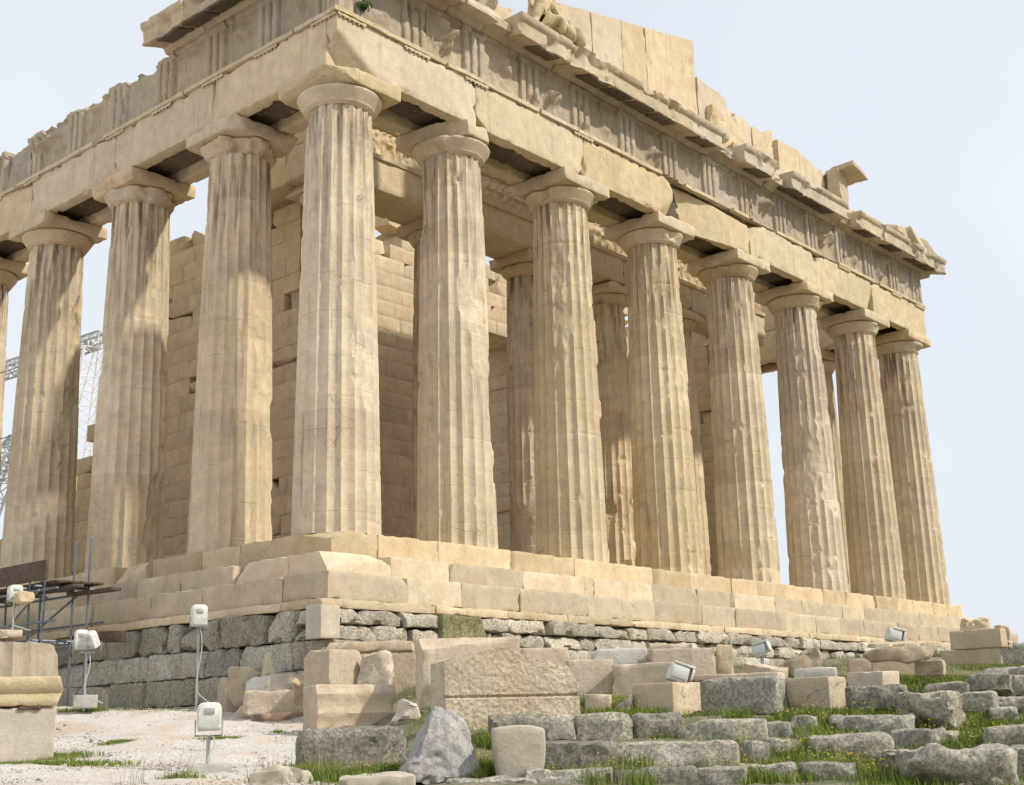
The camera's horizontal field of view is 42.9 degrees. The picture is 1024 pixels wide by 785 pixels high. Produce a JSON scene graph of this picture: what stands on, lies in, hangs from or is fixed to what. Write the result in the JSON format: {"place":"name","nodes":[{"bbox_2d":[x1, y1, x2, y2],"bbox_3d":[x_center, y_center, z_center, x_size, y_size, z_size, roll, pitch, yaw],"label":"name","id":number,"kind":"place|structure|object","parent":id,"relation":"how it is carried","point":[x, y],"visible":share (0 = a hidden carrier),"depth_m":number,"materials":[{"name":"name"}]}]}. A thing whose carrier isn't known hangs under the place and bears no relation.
{"place":"outdoors","nodes":[
{"label":"outdoors","id":0,"kind":"place"},
{"bbox_2d":[0,434,11,515],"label":"lattice mast","id":1,"kind":"object","parent":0,"point":[6,463],"visible":0.41,"depth_m":69.81,"materials":[{"name":"grey metal"}]},
{"bbox_2d":[5,330,103,458],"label":"lattice crane","id":2,"kind":"object","parent":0,"point":[91,346],"visible":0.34,"depth_m":77.84,"materials":[{"name":"white paint"}]},
{"bbox_2d":[0,707,336,784],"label":"gravel","id":3,"kind":"structure","parent":0,"point":[117,766],"depth_m":15.35,"materials":[{"name":"gravel"}]},
{"bbox_2d":[303,649,361,692],"bbox_3d":[-2.988,4.707,21.972,0.648,0.696,0.862,-13,-19,39],"label":"stone block","id":4,"kind":"object","parent":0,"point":[336,666],"depth_m":21.69,"materials":[{"name":"beige stone"}]},
{"bbox_2d":[326,641,413,653],"bbox_3d":[-2.488,4.476,22.803,1.508,0.195,0.703,-1,-14,-2],"label":"marble slab","id":5,"kind":"object","parent":4,"relation":"on","point":[390,646],"depth_m":22.48,"materials":[{"name":"stone"}]},
{"bbox_2d":[356,650,394,684],"bbox_3d":[-2.302,4.747,21.921,0.614,0.769,0.482,-3,-14,4],"label":"marble fragment","id":6,"kind":"object","parent":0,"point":[376,668],"visible":0.75,"depth_m":21.76,"materials":[{"name":"stone"}]},
{"bbox_2d":[0,657,1023,784],"bbox_3d":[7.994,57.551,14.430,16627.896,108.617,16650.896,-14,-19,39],"label":"ground","id":7,"kind":"structure","parent":0,"point":[164,726],"depth_m":18.03,"materials":[{"name":"gravel"}]},
{"bbox_2d":[6,585,29,630],"bbox_3d":[-9.596,4.250,25.323,0.478,0.996,0.271,4,-15,-20],"label":"floodlight","id":8,"kind":"object","parent":7,"relation":"on","point":[12,590],"visible":0.81,"depth_m":25.28,"materials":[{"name":"metal"}]},
{"bbox_2d":[13,591,34,604],"bbox_3d":[-9.482,3.988,25.228,0.322,0.270,0.348,-14,-19,39],"label":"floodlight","id":9,"kind":"object","parent":8,"relation":"attached to","point":[23,597],"visible":1,"depth_m":25.13,"materials":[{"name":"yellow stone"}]},
{"bbox_2d":[0,707,55,761],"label":"stone block","id":10,"kind":"object","parent":7,"relation":"on","point":[26,733],"depth_m":16.37,"materials":[{"name":"stone"}]},
{"bbox_2d":[16,706,40,709],"bbox_3d":[-6.161,4.010,16.575,0.287,0.085,0.345,5,-16,-23],"label":"wood wedge","id":11,"kind":"object","parent":10,"relation":"on","point":[29,708],"visible":0.8,"depth_m":16.44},
{"bbox_2d":[0,676,62,707],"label":"moulded slab","id":12,"kind":"object","parent":10,"relation":"on","point":[41,691],"depth_m":16.46,"materials":[{"name":"yellow stone"}]},
{"bbox_2d":[0,642,57,711],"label":"column drum","id":13,"kind":"object","parent":7,"relation":"on","point":[18,659],"depth_m":20.05,"materials":[{"name":"stone"}]},
{"bbox_2d":[0,629,22,640],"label":"stone chip","id":14,"kind":"object","parent":13,"relation":"on","point":[7,634],"visible":1,"depth_m":20.59,"materials":[{"name":"beige stone"}]},
{"bbox_2d":[0,538,125,706],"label":"scaffold","id":15,"kind":"object","parent":7,"relation":"on","point":[30,572],"visible":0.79,"depth_m":27.06,"materials":[{"name":"grey metal"}]},
{"bbox_2d":[72,630,102,710],"bbox_3d":[-7.733,5.059,23.740,0.585,1.443,0.459,3,-15,-18],"label":"floodlight","id":16,"kind":"object","parent":7,"relation":"on","point":[87,640],"visible":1,"depth_m":23.72,"materials":[{"name":"metal"}]},
{"bbox_2d":[189,604,207,711],"bbox_3d":[-5.777,4.961,24.242,0.495,1.995,0.263,3,-15,-18],"label":"floodlight","id":17,"kind":"object","parent":7,"relation":"on","point":[199,616],"visible":0.99,"depth_m":24.30,"materials":[{"name":"metal"}]},
{"bbox_2d":[187,702,236,772],"bbox_3d":[-3.315,3.877,14.439,0.555,0.855,0.350,2,-15,-13],"label":"floodlight","id":18,"kind":"object","parent":7,"relation":"on","point":[209,714],"visible":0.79,"depth_m":14.34,"materials":[{"name":"metal"}]},
{"bbox_2d":[217,677,234,711],"bbox_3d":[-5.163,5.704,24.515,0.672,0.686,0.539,7,-17,-29],"label":"marble fragment","id":19,"kind":"object","parent":7,"relation":"on","point":[223,700],"visible":0.38,"depth_m":24.27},
{"bbox_2d":[234,705,245,717],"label":"marble fragment","id":20,"kind":"object","parent":7,"relation":"on","point":[240,713],"visible":0.33,"depth_m":23.07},
{"bbox_2d":[228,666,261,708],"bbox_3d":[-4.756,5.563,24.511,1.078,0.863,0.805,-2,-14,1],"label":"marble fragment","id":21,"kind":"object","parent":7,"relation":"on","point":[237,675],"visible":0.24,"depth_m":24.18,"materials":[{"name":"stone"}]},
{"bbox_2d":[245,672,295,691],"bbox_3d":[-4.213,5.447,23.489,0.996,0.725,0.791,0,-12,-39],"label":"marble fragment","id":22,"kind":"object","parent":7,"relation":"on","point":[272,682],"visible":0.35,"depth_m":23.16,"materials":[{"name":"stone"}]},
{"bbox_2d":[261,651,280,675],"bbox_3d":[-4.122,5.354,24.062,0.988,1.136,0.618,4,-15,-19],"label":"marble fragment","id":23,"kind":"object","parent":7,"relation":"on","point":[267,667],"visible":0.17,"depth_m":23.95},
{"bbox_2d":[243,689,303,718],"bbox_3d":[-4.146,5.563,23.157,1.198,0.593,0.727,-1,-14,-2],"label":"marble fragment","id":24,"kind":"object","parent":7,"relation":"on","point":[259,701],"visible":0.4,"depth_m":22.84,"materials":[{"name":"stone"}]},
{"bbox_2d":[251,712,303,721],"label":"stone block","id":25,"kind":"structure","parent":7,"relation":"on","point":[263,717],"depth_m":22.40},
{"bbox_2d":[249,764,312,784],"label":"rock","id":26,"kind":"object","parent":7,"relation":"on","point":[276,774],"visible":0.98,"depth_m":12.86,"materials":[{"name":"stone"}]},
{"bbox_2d":[285,674,303,689],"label":"marble fragment","id":27,"kind":"object","parent":7,"relation":"on","point":[288,682],"visible":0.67,"depth_m":22.26,"materials":[{"name":"stone"}]},
{"bbox_2d":[292,678,303,704],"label":"marble fragment","id":28,"kind":"object","parent":7,"relation":"on","point":[297,684],"visible":0.94,"depth_m":22.10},
{"bbox_2d":[303,684,395,729],"bbox_3d":[-2.518,4.904,20.197,1.312,0.735,0.743,6,-16,-26],"label":"fluted block","id":29,"kind":"object","parent":7,"relation":"on","point":[331,706],"depth_m":19.91,"materials":[{"name":"beige stone"}]},
{"bbox_2d":[295,725,406,766],"bbox_3d":[-1.762,3.957,14.286,1.213,0.604,0.642,0,-14,-5],"label":"limestone block","id":30,"kind":"object","parent":7,"relation":"on","point":[351,742],"depth_m":14.03,"materials":[{"name":"stone"}]},
{"bbox_2d":[339,771,415,784],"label":"rock","id":31,"kind":"object","parent":7,"relation":"on","point":[395,778],"visible":0.95,"depth_m":12.35,"materials":[{"name":"stone"}]},
{"bbox_2d":[391,649,415,693],"bbox_3d":[-2.421,5.306,24.263,1.312,0.994,0.338,-2,-14,0],"label":"marble slab","id":32,"kind":"object","parent":7,"relation":"on","point":[404,667],"depth_m":24.13,"materials":[{"name":"stone"}]},
{"bbox_2d":[391,698,420,724],"bbox_3d":[-1.505,4.589,18.669,0.470,0.403,0.296,-11,-17,33],"label":"marble fragment","id":33,"kind":"object","parent":7,"relation":"on","point":[407,711],"visible":0.87,"depth_m":18.58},
{"bbox_2d":[399,706,479,784],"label":"boulder","id":34,"kind":"object","parent":7,"relation":"on","point":[441,747],"visible":0.91,"depth_m":12.81,"materials":[{"name":"stone"}]},
{"bbox_2d":[414,637,519,709],"bbox_3d":[-0.695,4.355,20.195,1.551,1.078,0.630,3,-15,-16],"label":"stone block","id":35,"kind":"object","parent":7,"relation":"on","point":[429,652],"depth_m":19.96,"materials":[{"name":"beige stone"}]},
{"bbox_2d":[446,775,536,783],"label":"terrace block","id":36,"kind":"structure","parent":7,"relation":"on","point":[504,779],"depth_m":12.18,"materials":[{"name":"grey stone"}]},
{"bbox_2d":[431,648,580,729],"bbox_3d":[-0.087,3.763,16.311,1.720,1.076,0.755,3,-15,-17],"label":"stippled block","id":37,"kind":"object","parent":7,"relation":"on","point":[479,687],"depth_m":16.01,"materials":[{"name":"beige stone"}]},
{"bbox_2d":[0,0,1017,711],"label":"temple","id":38,"kind":"structure","parent":7,"relation":"on","point":[324,416],"depth_m":34.60,"materials":[{"name":"stone"}]},
{"bbox_2d":[355,0,373,12],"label":"caper bush","id":39,"kind":"object","parent":38,"relation":"on","point":[362,6],"visible":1,"depth_m":29.65,"materials":[{"name":"green plant"}]},
{"bbox_2d":[527,0,586,46],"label":"statue group","id":40,"kind":"object","parent":38,"relation":"on","point":[553,14],"visible":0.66,"depth_m":34.60,"materials":[{"name":"yellow stone"}]},
{"bbox_2d":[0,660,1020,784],"bbox_3d":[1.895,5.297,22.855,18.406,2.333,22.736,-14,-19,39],"label":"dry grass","id":41,"kind":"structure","parent":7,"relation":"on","point":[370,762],"depth_m":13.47,"materials":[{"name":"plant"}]},
{"bbox_2d":[491,725,545,777],"bbox_3d":[0.066,3.566,12.849,0.524,0.551,0.368,0,-15,-6],"label":"tapered stone","id":42,"kind":"object","parent":7,"relation":"on","point":[517,750],"visible":0.73,"depth_m":12.70,"materials":[{"name":"stone"}]},
{"bbox_2d":[488,713,549,740],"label":"terrace block","id":43,"kind":"structure","parent":7,"relation":"on","point":[541,720],"depth_m":14.90,"materials":[{"name":"grey stone"}]},
{"bbox_2d":[521,647,568,663],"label":"stone block","id":44,"kind":"object","parent":7,"relation":"on","point":[557,655],"depth_m":20.60,"materials":[{"name":"beige stone"}]},
{"bbox_2d":[546,713,575,740],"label":"terrace block","id":45,"kind":"structure","parent":7,"relation":"on","point":[561,727],"depth_m":14.95,"materials":[{"name":"grey stone"}]},
{"bbox_2d":[525,767,613,784],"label":"terrace block","id":46,"kind":"structure","parent":7,"relation":"on","point":[540,775],"depth_m":12.37,"materials":[{"name":"grey stone"}]},
{"bbox_2d":[544,740,618,769],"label":"terrace block","id":47,"kind":"structure","parent":7,"relation":"on","point":[567,753],"depth_m":13.58,"materials":[{"name":"grey stone"}]},
{"bbox_2d":[564,659,613,695],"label":"stone block","id":48,"kind":"object","parent":7,"relation":"on","point":[595,676],"depth_m":19.52,"materials":[{"name":"beige stone"}]},
{"bbox_2d":[584,694,611,711],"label":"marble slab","id":49,"kind":"object","parent":7,"relation":"on","point":[601,701],"depth_m":17.46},
{"bbox_2d":[572,712,632,740],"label":"terrace block","id":50,"kind":"structure","parent":7,"relation":"on","point":[603,726],"depth_m":14.98,"materials":[{"name":"grey stone"}]},
{"bbox_2d":[590,648,647,664],"bbox_3d":[1.953,4.861,23.866,1.000,0.310,0.604,-1,-14,-2],"label":"marble slab","id":51,"kind":"object","parent":7,"relation":"on","point":[619,656],"depth_m":23.59,"materials":[{"name":"stone"}]},
{"bbox_2d":[615,693,632,710],"bbox_3d":[1.441,4.099,17.003,0.357,0.325,0.294,-10,-17,29],"label":"limestone lump","id":52,"kind":"object","parent":7,"relation":"on","point":[627,702],"visible":0.5,"depth_m":16.89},
{"bbox_2d":[612,662,671,697],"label":"stone block","id":53,"kind":"object","parent":7,"relation":"on","point":[626,676],"depth_m":19.18,"materials":[{"name":"beige stone"}]},
{"bbox_2d":[615,765,698,784],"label":"terrace block","id":54,"kind":"structure","parent":7,"relation":"on","point":[685,775],"depth_m":12.38,"materials":[{"name":"grey stone"}]},
{"bbox_2d":[631,712,683,737],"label":"terrace block","id":55,"kind":"structure","parent":7,"relation":"on","point":[647,723],"depth_m":15.09,"materials":[{"name":"grey stone"}]},
{"bbox_2d":[631,682,700,716],"bbox_3d":[2.010,4.015,16.975,0.573,0.440,0.715,12,-20,-42],"label":"stone block","id":56,"kind":"object","parent":7,"relation":"on","point":[677,697],"depth_m":16.75,"materials":[{"name":"beige stone"}]},
{"bbox_2d":[647,643,695,660],"bbox_3d":[3.008,4.957,24.828,1.001,0.314,0.519,-5,-15,14],"label":"marble slab","id":57,"kind":"object","parent":7,"relation":"on","point":[668,646],"depth_m":24.64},
{"bbox_2d":[618,739,740,767],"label":"terrace block","id":58,"kind":"structure","parent":7,"relation":"on","point":[674,753],"depth_m":13.54,"materials":[{"name":"grey stone"}]},
{"bbox_2d":[650,647,715,680],"bbox_3d":[3.058,4.908,23.408,1.139,0.584,0.576,-1,-14,-1],"label":"marble block","id":59,"kind":"object","parent":7,"relation":"on","point":[702,660],"depth_m":23.17,"materials":[{"name":"stone"}]},
{"bbox_2d":[351,661,1023,773],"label":"wild flowers","id":60,"kind":"object","parent":7,"relation":"on","point":[791,723],"visible":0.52,"depth_m":14.18,"materials":[{"name":"yellow plant"}]},
{"bbox_2d":[696,765,747,784],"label":"terrace block","id":61,"kind":"structure","parent":7,"relation":"on","point":[718,775],"depth_m":12.38,"materials":[{"name":"grey stone"}]},
{"bbox_2d":[677,718,768,741],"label":"terrace block","id":62,"kind":"structure","parent":7,"relation":"on","point":[713,729],"depth_m":14.77,"materials":[{"name":"grey stone"}]},
{"bbox_2d":[716,645,733,673],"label":"marble block","id":63,"kind":"object","parent":7,"relation":"on","point":[724,659],"depth_m":23.60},
{"bbox_2d":[700,676,788,715],"bbox_3d":[3.108,4.065,17.394,1.073,0.532,0.683,-8,-16,25],"label":"stone block","id":64,"kind":"object","parent":7,"relation":"on","point":[756,694],"depth_m":17.11,"materials":[{"name":"grey stone"}]},
{"bbox_2d":[694,672,784,681],"bbox_3d":[3.090,3.850,17.601,1.140,0.094,0.569,-8,-16,23],"label":"marble slab","id":65,"kind":"object","parent":64,"relation":"on","point":[699,678],"depth_m":17.37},
{"bbox_2d":[739,740,769,763],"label":"terrace block","id":66,"kind":"structure","parent":7,"relation":"on","point":[751,747],"depth_m":13.78,"materials":[{"name":"grey stone"}]},
{"bbox_2d":[751,639,771,663],"bbox_3d":[4.144,4.299,21.579,0.311,0.393,0.215,-7,-16,21],"label":"floodlight","id":67,"kind":"object","parent":7,"relation":"on","point":[761,649],"visible":1,"depth_m":21.51,"materials":[{"name":"white paint"}]},
{"bbox_2d":[743,661,787,677],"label":"stone block","id":68,"kind":"object","parent":7,"relation":"on","point":[752,667],"depth_m":23.77,"materials":[{"name":"beige stone"}]},
{"bbox_2d":[739,761,797,779],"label":"terrace block","id":69,"kind":"structure","parent":7,"relation":"on","point":[783,766],"depth_m":12.67,"materials":[{"name":"grey stone"}]},
{"bbox_2d":[764,738,791,754],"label":"terrace block","id":70,"kind":"structure","parent":7,"relation":"on","point":[776,741],"depth_m":13.98,"materials":[{"name":"grey stone"}]},
{"bbox_2d":[767,721,792,737],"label":"terrace block","id":71,"kind":"structure","parent":7,"relation":"on","point":[775,728],"depth_m":14.95,"materials":[{"name":"grey stone"}]},
{"bbox_2d":[784,647,822,678],"bbox_3d":[5.902,5.483,26.387,0.765,0.618,0.630,-2,-14,2],"label":"boulder","id":72,"kind":"object","parent":7,"relation":"on","point":[809,658],"visible":0.72,"depth_m":26.15,"materials":[{"name":"stone"}]},
{"bbox_2d":[791,715,817,731],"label":"terrace block","id":73,"kind":"structure","parent":7,"relation":"on","point":[811,719],"depth_m":15.56,"materials":[{"name":"grey stone"}]},
{"bbox_2d":[793,667,836,677],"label":"marble slab","id":74,"kind":"object","parent":7,"relation":"on","point":[817,672],"depth_m":19.02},
{"bbox_2d":[787,677,845,711],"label":"stone block","id":75,"kind":"object","parent":7,"relation":"on","point":[813,690],"depth_m":17.11,"materials":[{"name":"beige stone"}]},
{"bbox_2d":[797,761,856,781],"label":"terrace block","id":76,"kind":"structure","parent":7,"relation":"on","point":[828,767],"depth_m":12.56,"materials":[{"name":"grey stone"}]},
{"bbox_2d":[806,731,894,761],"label":"terrace block","id":77,"kind":"structure","parent":7,"relation":"on","point":[873,742],"depth_m":13.88,"materials":[{"name":"grey stone"}]},
{"bbox_2d":[847,659,871,672],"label":"stone block","id":78,"kind":"object","parent":7,"relation":"on","point":[858,665],"depth_m":26.84,"materials":[{"name":"beige stone"}]},
{"bbox_2d":[829,714,915,733],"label":"terrace block","id":79,"kind":"structure","parent":7,"relation":"on","point":[887,723],"depth_m":15.27,"materials":[{"name":"grey stone"}]},
{"bbox_2d":[846,671,899,685],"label":"stone block","id":80,"kind":"object","parent":7,"relation":"on","point":[871,678],"depth_m":20.64,"materials":[{"name":"beige stone"}]},
{"bbox_2d":[845,684,907,712],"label":"terrace block","id":81,"kind":"structure","parent":7,"relation":"on","point":[884,695],"depth_m":16.41,"materials":[{"name":"grey stone"}]},
{"bbox_2d":[871,661,914,675],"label":"stone block","id":82,"kind":"object","parent":7,"relation":"on","point":[889,666],"depth_m":25.00,"materials":[{"name":"beige stone"}]},
{"bbox_2d":[881,749,907,768],"bbox_3d":[3.797,3.751,12.886,0.512,0.417,0.345,-4,-15,9],"label":"rock","id":83,"kind":"object","parent":7,"relation":"on","point":[885,761],"visible":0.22,"depth_m":12.88,"materials":[{"name":"grey stone"}]},
{"bbox_2d":[884,627,906,641],"bbox_3d":[6.619,4.225,22.460,0.349,0.383,0.220,-1,-14,-1],"label":"floodlight","id":84,"kind":"object","parent":7,"relation":"on","point":[894,634],"visible":0.93,"depth_m":22.38,"materials":[{"name":"white paint"}]},
{"bbox_2d":[889,727,945,748],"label":"terrace block","id":85,"kind":"structure","parent":7,"relation":"on","point":[921,736],"depth_m":14.34,"materials":[{"name":"grey stone"}]},
{"bbox_2d":[914,659,945,676],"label":"stone block","id":86,"kind":"object","parent":7,"relation":"on","point":[933,668],"depth_m":21.67,"materials":[{"name":"beige stone"}]},
{"bbox_2d":[867,641,937,663],"bbox_3d":[6.505,4.329,21.647,1.142,0.383,0.640,-6,-15,24],"label":"marble slab","id":87,"kind":"object","parent":86,"relation":"on","point":[909,652],"depth_m":21.39,"materials":[{"name":"stone"}]},
{"bbox_2d":[862,647,880,659],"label":"marble fragment","id":88,"kind":"object","parent":87,"relation":"on","point":[869,653],"visible":1,"depth_m":21.38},
{"bbox_2d":[896,690,965,730],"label":"terrace block","id":89,"kind":"structure","parent":7,"relation":"on","point":[936,706],"depth_m":15.36,"materials":[{"name":"grey stone"}]},
{"bbox_2d":[923,681,968,693],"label":"terrace block","id":90,"kind":"structure","parent":7,"relation":"on","point":[960,687],"depth_m":17.63,"materials":[{"name":"grey stone"}]},
{"bbox_2d":[880,743,1019,784],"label":"rock outcrop","id":91,"kind":"object","parent":7,"relation":"on","point":[996,762],"visible":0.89,"depth_m":12.15,"materials":[{"name":"grey stone"}]},
{"bbox_2d":[945,730,958,740],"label":"terrace block","id":92,"kind":"structure","parent":7,"relation":"on","point":[950,734],"depth_m":14.47,"materials":[{"name":"grey stone"}]},
{"bbox_2d":[959,780,976,784],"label":"rock","id":93,"kind":"object","parent":7,"relation":"on","point":[973,782],"visible":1,"depth_m":11.62,"materials":[{"name":"grey stone"}]},
{"bbox_2d":[939,648,1003,665],"bbox_3d":[11.679,6.671,32.700,1.736,0.432,1.047,-11,-17,32],"label":"marble slab","id":94,"kind":"object","parent":7,"relation":"on","point":[971,657],"depth_m":32.27,"materials":[{"name":"stone"}]},
{"bbox_2d":[961,690,998,713],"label":"terrace block","id":95,"kind":"structure","parent":7,"relation":"on","point":[987,700],"depth_m":16.28,"materials":[{"name":"grey stone"}]},
{"bbox_2d":[949,628,1012,649],"bbox_3d":[8.985,4.735,24.951,0.995,0.361,0.600,-13,-18,38],"label":"marble slab","id":96,"kind":"object","parent":7,"relation":"on","point":[993,638],"depth_m":24.70,"materials":[{"name":"stone"}]},
{"bbox_2d":[994,625,1012,644],"bbox_3d":[9.345,4.609,24.757,0.292,0.383,0.174,-4,-15,10],"label":"marble fragment","id":97,"kind":"object","parent":96,"relation":"on","point":[1007,632],"visible":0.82,"depth_m":24.70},
{"bbox_2d":[964,673,1012,696],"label":"terrace block","id":98,"kind":"structure","parent":7,"relation":"on","point":[1000,684],"depth_m":18.28,"materials":[{"name":"grey stone"}]},
{"bbox_2d":[983,667,1008,673],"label":"terrace block","id":99,"kind":"structure","parent":7,"relation":"on","point":[996,670],"depth_m":19.50,"materials":[{"name":"grey stone"}]},
{"bbox_2d":[983,724,1023,745],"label":"terrace block","id":100,"kind":"structure","parent":7,"relation":"on","point":[1011,734],"depth_m":14.01,"materials":[{"name":"grey stone"}]},
{"bbox_2d":[989,706,1017,721],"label":"terrace block","id":101,"kind":"structure","parent":7,"relation":"on","point":[1009,712],"depth_m":15.94,"materials":[{"name":"grey stone"}]},
{"bbox_2d":[998,696,1023,712],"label":"terrace block","id":102,"kind":"structure","parent":7,"relation":"on","point":[1017,702],"depth_m":16.65,"materials":[{"name":"grey stone"}]},
{"bbox_2d":[1000,642,1023,665],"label":"rubble wall","id":103,"kind":"structure","parent":7,"relation":"on","point":[1013,653],"depth_m":29.33,"materials":[{"name":"grey stone"}]},
{"bbox_2d":[1006,665,1023,674],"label":"terrace block","id":104,"kind":"structure","parent":7,"relation":"on","point":[1019,670],"depth_m":19.64,"materials":[{"name":"grey stone"}]},
{"bbox_2d":[1009,745,1023,777],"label":"terrace block","id":105,"kind":"structure","parent":7,"relation":"on","point":[1019,749],"depth_m":12.90,"materials":[{"name":"grey stone"}]},
{"bbox_2d":[1012,675,1023,696],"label":"terrace block","id":106,"kind":"structure","parent":7,"relation":"on","point":[1018,685],"depth_m":18.49,"materials":[{"name":"grey stone"}]},
{"bbox_2d":[0,654,1023,784],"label":"grass","id":107,"kind":"structure","parent":0,"point":[485,770],"depth_m":14.40,"materials":[{"name":"plant"}]},
{"bbox_2d":[0,0,1023,642],"label":"sky","id":108,"kind":"structure","parent":0,"point":[926,97],"materials":[{"name":"white"}]},
{"bbox_2d":[665,660,695,682],"bbox_3d":[2.314,3.891,17.876,0.389,0.410,0.242,0,-15,-7],"label":"floodlight","id":109,"kind":"object","parent":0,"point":[678,671],"visible":0.88,"depth_m":17.78,"materials":[{"name":"white paint"}]},
{"bbox_2d":[959,617,992,630],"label":"rubble heap","id":110,"kind":"object","parent":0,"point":[981,623],"visible":0.41,"depth_m":40.23,"materials":[{"name":"stone"}]}
]}

